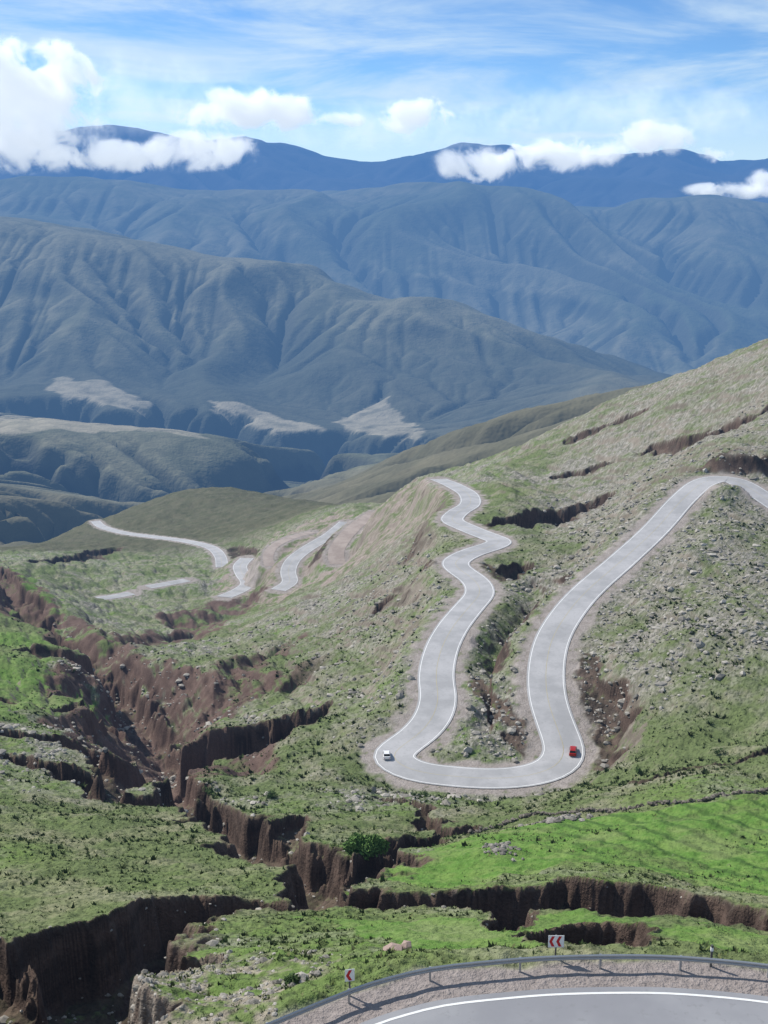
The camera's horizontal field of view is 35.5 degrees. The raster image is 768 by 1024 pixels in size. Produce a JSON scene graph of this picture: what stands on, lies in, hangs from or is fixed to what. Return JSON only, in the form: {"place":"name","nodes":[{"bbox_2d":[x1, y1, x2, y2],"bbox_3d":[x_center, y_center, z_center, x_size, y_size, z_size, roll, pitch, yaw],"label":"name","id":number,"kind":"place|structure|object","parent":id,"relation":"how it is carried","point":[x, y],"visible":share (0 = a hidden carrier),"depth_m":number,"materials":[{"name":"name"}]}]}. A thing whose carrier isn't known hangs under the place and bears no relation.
{"place":"outdoors","nodes":[
{"label":"outdoors","id":0,"kind":"place"},
{"bbox_2d":[96,592,134,599],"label":"mountain road","id":1,"kind":"structure","parent":0,"point":[119,595],"depth_m":751.51,"materials":[{"name":"grey asphalt"}]},
{"bbox_2d":[90,521,227,566],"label":"mountain road","id":2,"kind":"structure","parent":0,"point":[220,557],"depth_m":988.68,"materials":[{"name":"grey asphalt"}]},
{"bbox_2d":[145,579,189,587],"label":"mountain road","id":3,"kind":"structure","parent":0,"point":[167,583],"depth_m":780.21,"materials":[{"name":"grey asphalt"}]},
{"bbox_2d":[218,558,253,597],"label":"mountain road","id":4,"kind":"structure","parent":0,"point":[240,568],"depth_m":800.15,"materials":[{"name":"grey asphalt"}]},
{"bbox_2d":[263,531,314,565],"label":"dirt track","id":5,"kind":"structure","parent":0,"point":[268,555],"depth_m":807.09,"materials":[{"name":"beige soil"}]},
{"bbox_2d":[271,521,346,590],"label":"mountain road","id":6,"kind":"structure","parent":0,"point":[288,574],"depth_m":756.28,"materials":[{"name":"grey asphalt"}]},
{"bbox_2d":[0,216,671,546],"bbox_3d":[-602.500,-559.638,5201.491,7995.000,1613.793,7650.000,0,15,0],"label":"mountain","id":7,"kind":"structure","parent":0,"point":[133,372],"depth_m":5686.52,"materials":[{"name":"blue stone"}]},
{"bbox_2d":[328,511,372,563],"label":"dirt track","id":8,"kind":"structure","parent":0,"point":[341,541],"depth_m":755.51,"materials":[{"name":"beige soil"}]},
{"bbox_2d":[0,339,767,1023],"bbox_3d":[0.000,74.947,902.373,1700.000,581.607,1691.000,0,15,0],"label":"hillside terrain","id":9,"kind":"structure","parent":0,"point":[60,967],"depth_m":258.05,"materials":[{"name":"green plant"}]},
{"bbox_2d":[202,785,216,794],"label":"shrub","id":10,"kind":"object","parent":9,"relation":"on","point":[209,791],"visible":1,"depth_m":225.78,"materials":[{"name":"green plant"}]},
{"bbox_2d":[265,789,279,798],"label":"shrub","id":11,"kind":"object","parent":9,"relation":"on","point":[270,793],"visible":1,"depth_m":219.93,"materials":[{"name":"green plant"}]},
{"bbox_2d":[283,972,300,985],"bbox_3d":[-4.957,25.066,64.338,1.026,0.762,0.992,0,15,0],"label":"shrub","id":12,"kind":"object","parent":9,"relation":"on","point":[294,977],"visible":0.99,"depth_m":64.17,"materials":[{"name":"green plant"}]},
{"bbox_2d":[345,968,354,995],"bbox_3d":[-1.760,24.267,61.567,0.500,1.900,0.103,-3,15,-11],"label":"chevron sign","id":13,"kind":"object","parent":9,"relation":"on","point":[349,975],"visible":0.92,"depth_m":61.38,"materials":[{"name":"metal"}]},
{"bbox_2d":[342,832,390,860],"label":"green bush","id":14,"kind":"object","parent":9,"relation":"on","point":[374,844],"visible":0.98,"depth_m":153.92,"materials":[{"name":"green plant"}]},
{"bbox_2d":[0,399,767,1023],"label":"scattered stones","id":15,"kind":"object","parent":9,"relation":"on","point":[386,793],"visible":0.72,"depth_m":285.96,"materials":[{"name":"grey stone"}]},
{"bbox_2d":[0,454,767,1023],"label":"grass tussocks","id":16,"kind":"object","parent":9,"relation":"on","point":[410,950],"depth_m":178.53,"materials":[{"name":"green plant"}]},
{"bbox_2d":[0,421,767,993],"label":"shrubs","id":17,"kind":"object","parent":9,"relation":"on","point":[382,879],"visible":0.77,"depth_m":202.84,"materials":[{"name":"green plant"}]},
{"bbox_2d":[383,940,411,950],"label":"boulder","id":18,"kind":"object","parent":9,"relation":"on","point":[405,944],"visible":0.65,"depth_m":72.74,"materials":[{"name":"stone"}]},
{"bbox_2d":[482,841,524,861],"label":"stone pile","id":19,"kind":"object","parent":9,"relation":"on","point":[501,849],"visible":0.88,"depth_m":148.05,"materials":[{"name":"grey stone"}]},
{"bbox_2d":[266,954,767,1023],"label":"guardrail","id":20,"kind":"object","parent":9,"relation":"on","point":[520,960],"visible":1,"depth_m":63.16,"materials":[{"name":"metal"}]},
{"bbox_2d":[518,817,555,826],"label":"stone pile","id":21,"kind":"object","parent":9,"relation":"on","point":[543,821],"visible":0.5,"depth_m":177.71,"materials":[{"name":"grey stone"}]},
{"bbox_2d":[548,934,563,954],"bbox_3d":[9.228,23.524,64.489,0.850,1.800,0.103,0,15,0],"label":"chevron sign","id":22,"kind":"object","parent":9,"relation":"on","point":[555,940],"visible":1,"depth_m":64.31,"materials":[{"name":"metal"}]},
{"bbox_2d":[534,812,593,823],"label":"stone pile","id":23,"kind":"object","parent":9,"relation":"on","point":[560,818],"visible":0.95,"depth_m":176.36,"materials":[{"name":"grey stone"}]},
{"bbox_2d":[468,787,767,832],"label":"dry stone wall","id":24,"kind":"structure","parent":9,"relation":"on","point":[655,803],"depth_m":177.78,"materials":[{"name":"grey stone"}]},
{"bbox_2d":[709,944,713,966],"bbox_3d":[17.441,23.779,63.957,0.130,1.600,0.130,0,15,0],"label":"marker post","id":25,"kind":"object","parent":9,"relation":"on","point":[711,952],"visible":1,"depth_m":63.86,"materials":[{"name":"metal"}]},
{"bbox_2d":[713,748,726,754],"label":"shrub","id":26,"kind":"object","parent":9,"relation":"on","point":[718,751],"visible":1,"depth_m":220.21,"materials":[{"name":"green plant"}]},
{"bbox_2d":[0,176,767,374],"bbox_3d":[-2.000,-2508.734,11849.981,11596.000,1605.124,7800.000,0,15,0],"label":"mountain range","id":27,"kind":"structure","parent":0,"point":[673,286],"depth_m":11084.05,"materials":[{"name":"blue stone"}]},
{"bbox_2d":[0,125,767,206],"bbox_3d":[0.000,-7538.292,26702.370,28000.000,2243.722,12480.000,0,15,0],"label":"mountain ridge","id":28,"kind":"structure","parent":0,"point":[112,152],"depth_m":25852.35,"materials":[{"name":"blue stone"}]},
{"bbox_2d":[0,0,767,161],"label":"sky","id":29,"kind":"structure","parent":0,"point":[358,80],"materials":[{"name":"blue"}]},
{"bbox_2d":[360,987,767,1023],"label":"road","id":30,"kind":"structure","parent":0,"point":[623,1005],"depth_m":60.58,"materials":[{"name":"grey asphalt"}]},
{"bbox_2d":[373,476,767,788],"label":"mountain road","id":31,"kind":"structure","parent":0,"point":[426,724],"depth_m":293.70,"materials":[{"name":"grey asphalt"}]},
{"bbox_2d":[383,750,390,758],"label":"white car","id":32,"kind":"object","parent":31,"relation":"on","point":[386,754],"visible":1,"depth_m":249.44,"materials":[{"name":"paint"}]},
{"bbox_2d":[569,745,576,755],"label":"red car","id":33,"kind":"object","parent":31,"relation":"on","point":[573,751],"visible":1,"depth_m":250.83,"materials":[{"name":"paint"}]}
]}

